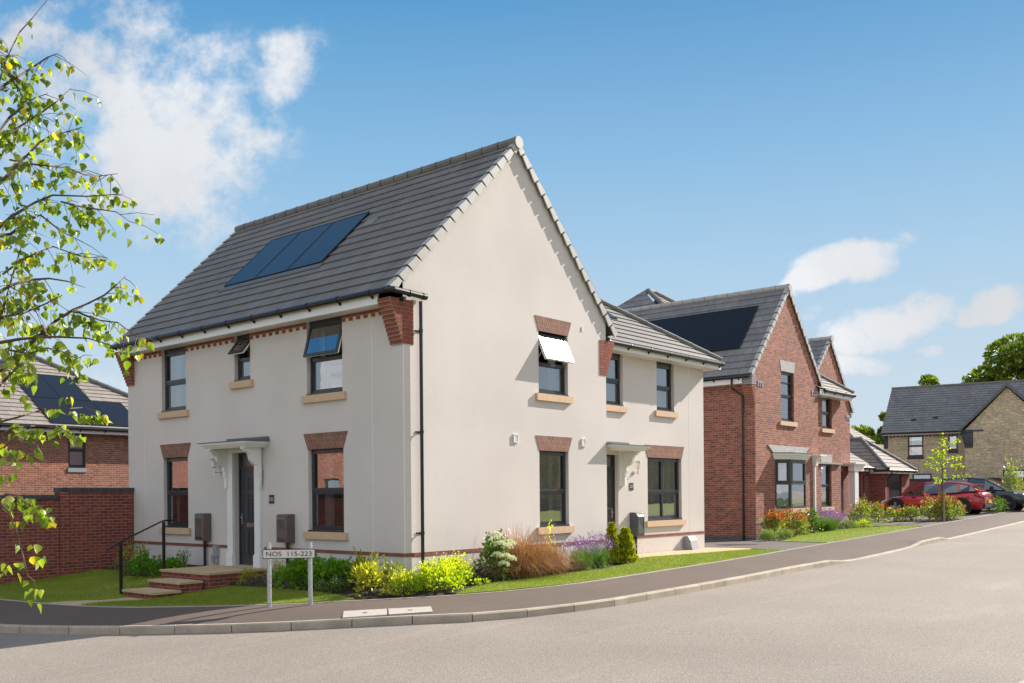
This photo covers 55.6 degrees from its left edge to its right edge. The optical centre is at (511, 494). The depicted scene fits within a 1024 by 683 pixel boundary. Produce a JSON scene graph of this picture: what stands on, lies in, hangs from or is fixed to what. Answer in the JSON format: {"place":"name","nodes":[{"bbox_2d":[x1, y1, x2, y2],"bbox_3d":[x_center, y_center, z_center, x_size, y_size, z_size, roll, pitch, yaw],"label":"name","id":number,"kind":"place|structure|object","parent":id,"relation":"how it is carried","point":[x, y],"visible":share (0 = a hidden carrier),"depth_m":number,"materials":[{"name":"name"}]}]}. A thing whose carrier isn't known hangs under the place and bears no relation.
{"place":"outdoors","nodes":[
{"label":"outdoors","id":0,"kind":"place"},
{"bbox_2d":[70,436,81,446],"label":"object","id":1,"kind":"structure","parent":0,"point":[74,443],"depth_m":49.95,"materials":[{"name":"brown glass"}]},
{"bbox_2d":[0,569,160,602],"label":"lawn","id":2,"kind":"structure","parent":0,"point":[91,587],"depth_m":20.71,"materials":[{"name":"green plant"}]},
{"bbox_2d":[0,525,916,605],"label":"lawn grass","id":3,"kind":"structure","parent":2,"relation":"on","point":[179,598],"depth_m":19.49,"materials":[{"name":"green plant"}]},
{"bbox_2d":[50,597,140,604],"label":"garden path","id":4,"kind":"structure","parent":0,"point":[84,601],"depth_m":18.05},
{"bbox_2d":[81,586,353,606],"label":"lawn","id":5,"kind":"structure","parent":0,"point":[276,602],"depth_m":16.89,"materials":[{"name":"green plant"}]},
{"bbox_2d":[18,512,1002,624],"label":"garden soil","id":6,"kind":"structure","parent":0,"point":[348,591],"depth_m":18.50,"materials":[{"name":"brown soil"}]},
{"bbox_2d":[0,354,128,494],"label":"brick house","id":7,"kind":"structure","parent":6,"relation":"on","point":[99,458],"depth_m":35.91,"materials":[{"name":"red brick"}]},
{"bbox_2d":[68,434,86,471],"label":"window","id":8,"kind":"structure","parent":7,"relation":"in","point":[71,468],"depth_m":35.62,"materials":[{"name":"grey"}]},
{"bbox_2d":[0,488,133,583],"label":"garden wall","id":9,"kind":"structure","parent":6,"relation":"on","point":[91,528],"depth_m":23.15,"materials":[{"name":"red brick"}]},
{"bbox_2d":[108,559,139,576],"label":"shrub","id":10,"kind":"object","parent":6,"relation":"on","point":[123,569],"visible":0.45,"depth_m":21.95,"materials":[{"name":"green plant"}]},
{"bbox_2d":[114,534,155,574],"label":"shrub","id":11,"kind":"object","parent":6,"relation":"on","point":[136,553],"visible":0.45,"depth_m":22.50,"materials":[{"name":"green plant"}]},
{"bbox_2d":[107,519,176,593],"bbox_3d":[-7.745,1.351,20.305,0.144,1.628,2.084,0,0,20],"label":"handrail","id":12,"kind":"object","parent":6,"relation":"on","point":[120,543],"visible":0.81,"depth_m":19.87,"materials":[{"name":"black metal"}]},
{"bbox_2d":[123,549,161,578],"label":"shrub","id":13,"kind":"object","parent":6,"relation":"on","point":[135,565],"visible":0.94,"depth_m":21.56,"materials":[{"name":"green plant"}]},
{"bbox_2d":[149,553,186,574],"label":"shrub","id":14,"kind":"object","parent":6,"relation":"on","point":[171,562],"visible":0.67,"depth_m":21.68,"materials":[{"name":"green plant"}]},
{"bbox_2d":[178,545,191,567],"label":"shrub","id":15,"kind":"object","parent":6,"relation":"on","point":[184,561],"visible":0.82,"depth_m":22.06,"materials":[{"name":"green plant"}]},
{"bbox_2d":[122,565,266,598],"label":"entrance steps","id":16,"kind":"structure","parent":6,"relation":"on","point":[174,581],"depth_m":19.75,"materials":[{"name":"beige stone"}]},
{"bbox_2d":[234,563,259,584],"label":"shrub","id":17,"kind":"object","parent":6,"relation":"on","point":[246,571],"visible":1,"depth_m":19.55,"materials":[{"name":"green plant"}]},
{"bbox_2d":[259,559,287,583],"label":"shrub","id":18,"kind":"object","parent":6,"relation":"on","point":[275,568],"visible":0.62,"depth_m":19.27,"materials":[{"name":"green plant"}]},
{"bbox_2d":[266,552,330,588],"bbox_3d":[-3.940,1.416,18.625,1.091,0.758,1.431,0,0,18],"label":"shrub","id":19,"kind":"object","parent":6,"relation":"on","point":[298,567],"visible":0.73,"depth_m":18.34,"materials":[{"name":"green plant"}]},
{"bbox_2d":[313,574,348,592],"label":"shrub","id":20,"kind":"object","parent":6,"relation":"on","point":[337,584],"visible":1,"depth_m":17.58,"materials":[{"name":"green plant"}]},
{"bbox_2d":[306,554,356,590],"bbox_3d":[-3.319,1.432,18.120,0.963,0.701,1.005,0,0,-2],"label":"shrub","id":21,"kind":"object","parent":6,"relation":"on","point":[336,567],"visible":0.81,"depth_m":17.96,"materials":[{"name":"green plant"}]},
{"bbox_2d":[344,545,384,590],"bbox_3d":[-2.651,1.353,17.632,0.705,0.908,0.801,0,0,40],"label":"shrub","id":22,"kind":"object","parent":6,"relation":"on","point":[359,558],"visible":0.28,"depth_m":17.57,"materials":[{"name":"green plant"}]},
{"bbox_2d":[348,560,393,597],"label":"shrub","id":23,"kind":"object","parent":6,"relation":"on","point":[370,569],"visible":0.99,"depth_m":16.95,"materials":[{"name":"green plant"}]},
{"bbox_2d":[377,555,413,592],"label":"shrub","id":24,"kind":"object","parent":6,"relation":"on","point":[387,567],"visible":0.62,"depth_m":17.29,"materials":[{"name":"green plant"}]},
{"bbox_2d":[387,565,428,595],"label":"shrub","id":25,"kind":"object","parent":6,"relation":"on","point":[403,577],"visible":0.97,"depth_m":16.92,"materials":[{"name":"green plant"}]},
{"bbox_2d":[109,136,724,578],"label":"rendered house","id":26,"kind":"structure","parent":6,"relation":"on","point":[435,360],"depth_m":20.87,"materials":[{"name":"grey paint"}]},
{"bbox_2d":[157,346,188,418],"bbox_3d":[-7.975,-2.683,23.242,1.310,1.680,0.414,0,0,40],"label":"window","id":27,"kind":"structure","parent":26,"relation":"in","point":[178,410],"depth_m":23.48,"materials":[{"name":"grey"}]},
{"bbox_2d":[159,457,190,534],"bbox_3d":[-7.911,0.017,23.206,1.320,1.820,0.414,0,0,40],"label":"window","id":28,"kind":"structure","parent":26,"relation":"in","point":[177,527],"depth_m":23.44,"materials":[{"name":"grey"}]},
{"bbox_2d":[228,334,253,388],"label":"window","id":29,"kind":"structure","parent":26,"relation":"in","point":[242,382],"depth_m":21.38,"materials":[{"name":"grey"}]},
{"bbox_2d":[238,453,254,566],"bbox_3d":[-5.760,0.319,21.364,0.820,2.500,0.126,0,0,40],"label":"door","id":30,"kind":"structure","parent":26,"relation":"in","point":[246,473],"depth_m":21.46,"materials":[{"name":"grey wood"}]},
{"bbox_2d":[301,316,346,403],"bbox_3d":[-3.699,-2.719,19.577,1.355,1.680,0.470,0,0,40],"label":"window","id":31,"kind":"structure","parent":26,"relation":"in","point":[329,394],"depth_m":19.70,"materials":[{"name":"grey"}]},
{"bbox_2d":[303,448,347,539],"bbox_3d":[-3.644,-0.019,19.587,1.350,1.820,0.414,0,0,40],"label":"window","id":32,"kind":"structure","parent":26,"relation":"in","point":[329,531],"depth_m":19.84,"materials":[{"name":"grey"}]},
{"bbox_2d":[535,332,573,403],"bbox_3d":[0.863,-2.812,21.503,0.559,1.510,1.290,0,0,40],"label":"window","id":33,"kind":"structure","parent":26,"relation":"in","point":[551,395],"depth_m":21.73,"materials":[{"name":"grey"}]},
{"bbox_2d":[536,451,574,534],"bbox_3d":[0.831,-0.057,21.550,0.414,1.820,1.290,0,0,40],"label":"window","id":34,"kind":"structure","parent":26,"relation":"in","point":[561,526],"depth_m":21.82,"materials":[{"name":"grey"}]},
{"bbox_2d":[607,455,614,526],"bbox_3d":[2.285,0.251,24.010,0.126,2.500,0.860,0,0,40],"label":"door","id":35,"kind":"structure","parent":26,"relation":"in","point":[610,469],"depth_m":24.24,"materials":[{"name":"grey"}]},
{"bbox_2d":[606,353,627,412],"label":"window","id":36,"kind":"structure","parent":26,"relation":"in","point":[613,406],"depth_m":24.35,"materials":[{"name":"grey"}]},
{"bbox_2d":[645,458,685,526],"bbox_3d":[3.985,-0.081,26.041,0.414,1.814,1.960,0,0,40],"label":"window","id":37,"kind":"structure","parent":26,"relation":"in","point":[668,520],"depth_m":26.10,"materials":[{"name":"grey"}]},
{"bbox_2d":[654,361,678,417],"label":"window","id":38,"kind":"structure","parent":26,"relation":"in","point":[661,411],"depth_m":26.18,"materials":[{"name":"grey"}]},
{"bbox_2d":[405,552,467,593],"bbox_3d":[-1.382,1.406,17.288,0.981,0.755,1.287,0,0,40],"label":"shrub","id":39,"kind":"object","parent":6,"relation":"on","point":[437,573],"visible":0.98,"depth_m":17.17,"materials":[{"name":"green plant"}]},
{"bbox_2d":[433,551,481,589],"bbox_3d":[-1.062,1.359,17.955,0.854,0.754,1.078,0,0,34],"label":"shrub","id":40,"kind":"object","parent":6,"relation":"on","point":[461,564],"visible":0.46,"depth_m":17.92,"materials":[{"name":"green plant"}]},
{"bbox_2d":[461,565,489,583],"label":"shrub","id":41,"kind":"object","parent":6,"relation":"on","point":[477,571],"visible":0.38,"depth_m":18.42,"materials":[{"name":"green plant"}]},
{"bbox_2d":[474,577,491,585],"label":"shrub","id":42,"kind":"object","parent":6,"relation":"on","point":[478,581],"visible":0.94,"depth_m":18.07,"materials":[{"name":"green plant"}]},
{"bbox_2d":[473,528,516,581],"bbox_3d":[-0.316,1.182,18.835,0.817,1.080,0.872,0,0,-21],"label":"shrub","id":43,"kind":"object","parent":6,"relation":"on","point":[496,548],"visible":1,"depth_m":18.69,"materials":[{"name":"green plant"}]},
{"bbox_2d":[0,509,1022,607],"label":"edging strip","id":44,"kind":"object","parent":6,"relation":"on","point":[472,593],"visible":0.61,"depth_m":17.43,"materials":[{"name":"concrete"}]},
{"bbox_2d":[472,521,579,578],"bbox_3d":[0.128,1.044,19.618,2.902,1.190,2.767,0,0,-25],"label":"grass tuft","id":45,"kind":"object","parent":6,"relation":"on","point":[527,560],"visible":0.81,"depth_m":19.22,"materials":[{"name":"brown plant"}]},
{"bbox_2d":[545,519,557,548],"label":"shrub","id":46,"kind":"object","parent":6,"relation":"on","point":[550,540],"visible":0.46,"depth_m":20.73,"materials":[{"name":"yellow plant"}]},
{"bbox_2d":[522,530,591,574],"bbox_3d":[0.600,1.134,20.088,2.354,0.985,2.502,0,0,40],"label":"grass tuft","id":47,"kind":"object","parent":6,"relation":"on","point":[557,570],"visible":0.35,"depth_m":19.93,"materials":[{"name":"brown plant"}]},
{"bbox_2d":[559,534,601,570],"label":"lavender","id":48,"kind":"object","parent":6,"relation":"on","point":[581,554],"visible":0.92,"depth_m":20.82,"materials":[{"name":"purple plant"}]},
{"bbox_2d":[573,531,615,567],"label":"lavender","id":49,"kind":"object","parent":6,"relation":"on","point":[600,560],"visible":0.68,"depth_m":21.43,"materials":[{"name":"purple plant"}]},
{"bbox_2d":[602,522,622,563],"bbox_3d":[2.291,1.093,22.284,0.520,0.979,0.488,0,0,40],"label":"conifer","id":50,"kind":"object","parent":6,"relation":"on","point":[612,529],"visible":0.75,"depth_m":22.17,"materials":[{"name":"green plant"}]},
{"bbox_2d":[616,526,638,562],"bbox_3d":[2.627,1.152,22.494,0.641,0.865,0.635,0,0,40],"label":"conifer","id":51,"kind":"object","parent":6,"relation":"on","point":[626,545],"visible":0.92,"depth_m":22.34,"materials":[{"name":"green plant"}]},
{"bbox_2d":[617,284,855,540],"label":"brick house","id":52,"kind":"structure","parent":6,"relation":"on","point":[773,397],"depth_m":34.10,"materials":[{"name":"red brick"}]},
{"bbox_2d":[779,372,797,426],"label":"window","id":53,"kind":"structure","parent":52,"relation":"in","point":[785,422],"depth_m":34.81,"materials":[{"name":"grey"}]},
{"bbox_2d":[772,452,811,512],"bbox_3d":[9.981,-0.423,34.499,0.820,2.117,2.720,0,0,40],"label":"bay window","id":54,"kind":"structure","parent":52,"relation":"in","point":[784,481],"depth_m":34.20,"materials":[{"name":"grey"}]},
{"bbox_2d":[820,464,834,510],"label":"window","id":55,"kind":"structure","parent":52,"relation":"in","point":[827,505],"depth_m":38.31,"materials":[{"name":"grey"}]},
{"bbox_2d":[821,398,834,433],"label":"window","id":56,"kind":"structure","parent":52,"relation":"in","point":[826,429],"depth_m":38.35,"materials":[{"name":"grey"}]},
{"bbox_2d":[757,527,778,540],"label":"shrub","id":57,"kind":"object","parent":6,"relation":"on","point":[766,533],"visible":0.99,"depth_m":30.11,"materials":[{"name":"green plant"}]},
{"bbox_2d":[758,506,787,538],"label":"shrub","id":58,"kind":"object","parent":6,"relation":"on","point":[775,520],"visible":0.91,"depth_m":31.92,"materials":[{"name":"green plant"}]},
{"bbox_2d":[775,527,794,539],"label":"shrub","id":59,"kind":"object","parent":6,"relation":"on","point":[789,535],"visible":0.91,"depth_m":30.60,"materials":[{"name":"green plant"}]},
{"bbox_2d":[777,508,812,536],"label":"shrub","id":60,"kind":"object","parent":6,"relation":"on","point":[797,521],"visible":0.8,"depth_m":32.80,"materials":[{"name":"green plant"}]},
{"bbox_2d":[796,505,824,534],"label":"shrub","id":61,"kind":"object","parent":6,"relation":"on","point":[814,517],"visible":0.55,"depth_m":33.89,"materials":[{"name":"green plant"}]},
{"bbox_2d":[811,507,846,531],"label":"lavender","id":62,"kind":"object","parent":6,"relation":"on","point":[829,522],"visible":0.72,"depth_m":35.09,"materials":[{"name":"purple plant"}]},
{"bbox_2d":[818,510,842,525],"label":"lavender","id":63,"kind":"object","parent":6,"relation":"on","point":[834,517],"visible":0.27,"depth_m":36.12,"materials":[{"name":"purple plant"}]},
{"bbox_2d":[808,335,867,515],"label":"brick house","id":64,"kind":"structure","parent":6,"relation":"on","point":[825,356],"depth_m":46.00,"materials":[{"name":"brick"}]},
{"bbox_2d":[841,472,843,515],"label":"door","id":65,"kind":"structure","parent":64,"relation":"in","point":[842,479],"depth_m":46.09,"materials":[{"name":"grey"}]},
{"bbox_2d":[838,517,858,528],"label":"shrub","id":66,"kind":"object","parent":6,"relation":"on","point":[845,525],"visible":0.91,"depth_m":36.44,"materials":[{"name":"green plant"}]},
{"bbox_2d":[846,494,873,525],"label":"shrub","id":67,"kind":"object","parent":6,"relation":"on","point":[862,508],"visible":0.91,"depth_m":39.31,"materials":[{"name":"green plant"}]},
{"bbox_2d":[850,453,875,507],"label":"garage","id":68,"kind":"structure","parent":6,"relation":"on","point":[864,481],"depth_m":50.24,"materials":[{"name":"red brick"}]},
{"bbox_2d":[855,518,872,527],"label":"shrub","id":69,"kind":"object","parent":6,"relation":"on","point":[864,522],"visible":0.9,"depth_m":36.95,"materials":[{"name":"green plant"}]},
{"bbox_2d":[850,427,883,448],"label":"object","id":70,"kind":"structure","parent":6,"relation":"on","point":[854,433],"depth_m":77.39,"materials":[{"name":"tile"}]},
{"bbox_2d":[851,424,883,444],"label":"broadleaf tree","id":71,"kind":"object","parent":6,"relation":"on","point":[867,431],"visible":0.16,"depth_m":87.25,"materials":[{"name":"green plant"}]},
{"bbox_2d":[864,501,888,522],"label":"shrub","id":72,"kind":"object","parent":6,"relation":"on","point":[877,513],"visible":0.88,"depth_m":40.23,"materials":[{"name":"green plant"}]},
{"bbox_2d":[876,411,885,444],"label":"broadleaf tree","id":73,"kind":"object","parent":6,"relation":"on","point":[881,415],"visible":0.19,"depth_m":86.38,"materials":[{"name":"green plant"}]},
{"bbox_2d":[850,437,917,510],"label":"garage","id":74,"kind":"structure","parent":6,"relation":"on","point":[889,477],"depth_m":51.58,"materials":[{"name":"red brick"}]},
{"bbox_2d":[889,474,900,498],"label":"garage door","id":75,"kind":"structure","parent":74,"relation":"in","point":[895,480],"depth_m":51.53,"materials":[{"name":"grey"}]},
{"bbox_2d":[883,506,907,521],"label":"shrub","id":76,"kind":"object","parent":6,"relation":"on","point":[898,511],"visible":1,"depth_m":40.10,"materials":[{"name":"green plant"}]},
{"bbox_2d":[899,504,924,520],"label":"shrub","id":77,"kind":"object","parent":6,"relation":"on","point":[911,513],"visible":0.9,"depth_m":40.15,"materials":[{"name":"green plant"}]},
{"bbox_2d":[916,493,939,519],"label":"shrub","id":78,"kind":"object","parent":6,"relation":"on","point":[924,508],"visible":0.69,"depth_m":40.16,"materials":[{"name":"green plant"}]},
{"bbox_2d":[918,373,952,437],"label":"broadleaf tree","id":79,"kind":"object","parent":6,"relation":"on","point":[926,379],"visible":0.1,"depth_m":88.86,"materials":[{"name":"green plant"}]},
{"bbox_2d":[923,508,950,519],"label":"shrub","id":80,"kind":"object","parent":6,"relation":"on","point":[931,514],"visible":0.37,"depth_m":39.67,"materials":[{"name":"green plant"}]},
{"bbox_2d":[940,491,941,520],"bbox_3d":[17.314,0.494,39.130,0.078,1.320,0.078,0,0,18],"label":"tree stake","id":81,"kind":"object","parent":6,"relation":"on","point":[941,506],"visible":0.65,"depth_m":39.09,"materials":[{"name":"brown wood"}]},
{"bbox_2d":[926,493,957,520],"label":"shrub","id":82,"kind":"object","parent":6,"relation":"on","point":[937,503],"visible":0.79,"depth_m":39.05,"materials":[{"name":"green plant"}]},
{"bbox_2d":[943,491,944,520],"bbox_3d":[17.198,0.495,38.638,0.078,1.320,0.078,0,0,18],"label":"tree stake","id":83,"kind":"object","parent":6,"relation":"on","point":[943,505],"visible":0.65,"depth_m":38.60,"materials":[{"name":"brown wood"}]},
{"bbox_2d":[923,431,970,520],"bbox_3d":[17.415,-0.756,38.916,1.756,3.602,0.485,0,0,15],"label":"young tree","id":84,"kind":"object","parent":6,"relation":"on","point":[938,453],"visible":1,"depth_m":38.91,"materials":[{"name":"green plant"}]},
{"bbox_2d":[881,380,1023,478],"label":"stone house","id":85,"kind":"structure","parent":6,"relation":"on","point":[983,422],"depth_m":59.43,"materials":[{"name":"stone"}]},
{"bbox_2d":[907,436,923,458],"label":"window","id":86,"kind":"structure","parent":85,"relation":"in","point":[910,456],"depth_m":60.08,"materials":[{"name":"grey"}]},
{"bbox_2d":[913,474,931,478],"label":"window","id":87,"kind":"structure","parent":85,"relation":"in","point":[913,474],"depth_m":59.77,"materials":[{"name":"grey"}]},
{"bbox_2d":[948,435,957,452],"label":"window","id":88,"kind":"structure","parent":85,"relation":"in","point":[955,450],"depth_m":58.92,"materials":[{"name":"grey"}]},
{"bbox_2d":[945,496,968,519],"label":"shrub","id":89,"kind":"object","parent":6,"relation":"on","point":[958,508],"visible":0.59,"depth_m":39.88,"materials":[{"name":"green plant"}]},
{"bbox_2d":[909,477,1023,490],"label":"boundary wall","id":90,"kind":"structure","parent":6,"relation":"on","point":[914,483],"depth_m":55.83,"materials":[{"name":"red brick"}]},
{"bbox_2d":[961,332,1023,472],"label":"broadleaf tree","id":91,"kind":"object","parent":6,"relation":"on","point":[1007,359],"visible":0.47,"depth_m":89.85,"materials":[{"name":"green plant"}]},
{"bbox_2d":[986,495,1009,512],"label":"shrub","id":92,"kind":"object","parent":6,"relation":"on","point":[999,504],"visible":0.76,"depth_m":44.71,"materials":[{"name":"green plant"}]},
{"bbox_2d":[1000,452,1023,490],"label":"shrub","id":93,"kind":"object","parent":6,"relation":"on","point":[1012,476],"visible":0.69,"depth_m":48.69,"materials":[{"name":"green plant"}]},
{"bbox_2d":[0,522,1023,682],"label":"road","id":94,"kind":"structure","parent":0,"point":[949,611],"depth_m":13.06,"materials":[{"name":"grey asphalt"}]},
{"bbox_2d":[0,521,1023,634],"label":"kerb","id":95,"kind":"structure","parent":94,"relation":"on","point":[331,623],"depth_m":15.08,"materials":[{"name":"concrete"}]},
{"bbox_2d":[0,509,1023,624],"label":"pavement","id":96,"kind":"structure","parent":0,"point":[17,612],"depth_m":16.71,"materials":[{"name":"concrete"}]},
{"bbox_2d":[262,542,314,606],"bbox_3d":[-3.670,1.358,16.011,0.860,1.145,0.096,0,0,-3],"label":"street sign","id":97,"kind":"object","parent":96,"relation":"on","point":[269,553],"visible":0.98,"depth_m":15.97,"materials":[{"name":"white metal"}]},
{"bbox_2d":[343,609,386,618],"bbox_3d":[-2.281,1.857,15.075,0.674,0.102,0.560,0,0,-8],"label":"chamber cover","id":98,"kind":"object","parent":96,"relation":"on","point":[365,613],"visible":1,"depth_m":14.99,"materials":[{"name":"concrete"}]},
{"bbox_2d":[388,606,432,615],"bbox_3d":[-1.591,1.827,15.171,0.674,0.092,0.560,0,0,-8],"label":"chamber cover","id":99,"kind":"object","parent":96,"relation":"on","point":[409,610],"visible":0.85,"depth_m":15.09,"materials":[{"name":"concrete"}]},
{"bbox_2d":[0,0,1023,478],"label":"sky","id":100,"kind":"structure","parent":0,"point":[865,158],"materials":[{"name":"blue"}]},
{"bbox_2d":[456,549,783,594],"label":"lawn","id":101,"kind":"structure","parent":0,"point":[563,583],"depth_m":19.91,"materials":[{"name":"green plant"}]},
{"bbox_2d":[637,547,751,557],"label":"side path","id":102,"kind":"structure","parent":0,"point":[681,552],"depth_m":25.88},
{"bbox_2d":[704,540,822,549],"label":"driveway","id":103,"kind":"structure","parent":0,"point":[766,544],"depth_m":28.36,"materials":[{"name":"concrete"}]},
{"bbox_2d":[780,526,917,542],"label":"lawn","id":104,"kind":"structure","parent":0,"point":[844,536],"depth_m":31.24,"materials":[{"name":"green plant"}]},
{"bbox_2d":[840,519,909,528],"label":"lawn","id":105,"kind":"structure","parent":0,"point":[880,522],"depth_m":39.53,"materials":[{"name":"green plant"}]},
{"bbox_2d":[870,522,945,525],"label":"shared path","id":106,"kind":"structure","parent":0,"point":[911,523],"depth_m":37.35,"materials":[{"name":"concrete"}]},
{"bbox_2d":[842,508,1013,519],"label":"parking court","id":107,"kind":"object","parent":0,"point":[982,513],"visible":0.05,"depth_m":43.49,"materials":[{"name":"concrete"}]},
{"bbox_2d":[880,481,993,514],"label":"parked car","id":108,"kind":"object","parent":107,"relation":"on","point":[972,498],"visible":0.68,"depth_m":44.37,"materials":[{"name":"red paint"}]},
{"bbox_2d":[931,477,1023,511],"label":"parked car","id":109,"kind":"object","parent":107,"relation":"on","point":[1012,497],"visible":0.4,"depth_m":46.67,"materials":[{"name":"black paint"}]},
{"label":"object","id":110,"kind":"structure","parent":0,"visible":0},
{"bbox_2d":[0,0,164,612],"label":"birch tree","id":111,"kind":"object","parent":110,"relation":"on","point":[34,287],"visible":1,"depth_m":5.36,"materials":[{"name":"green plant"}]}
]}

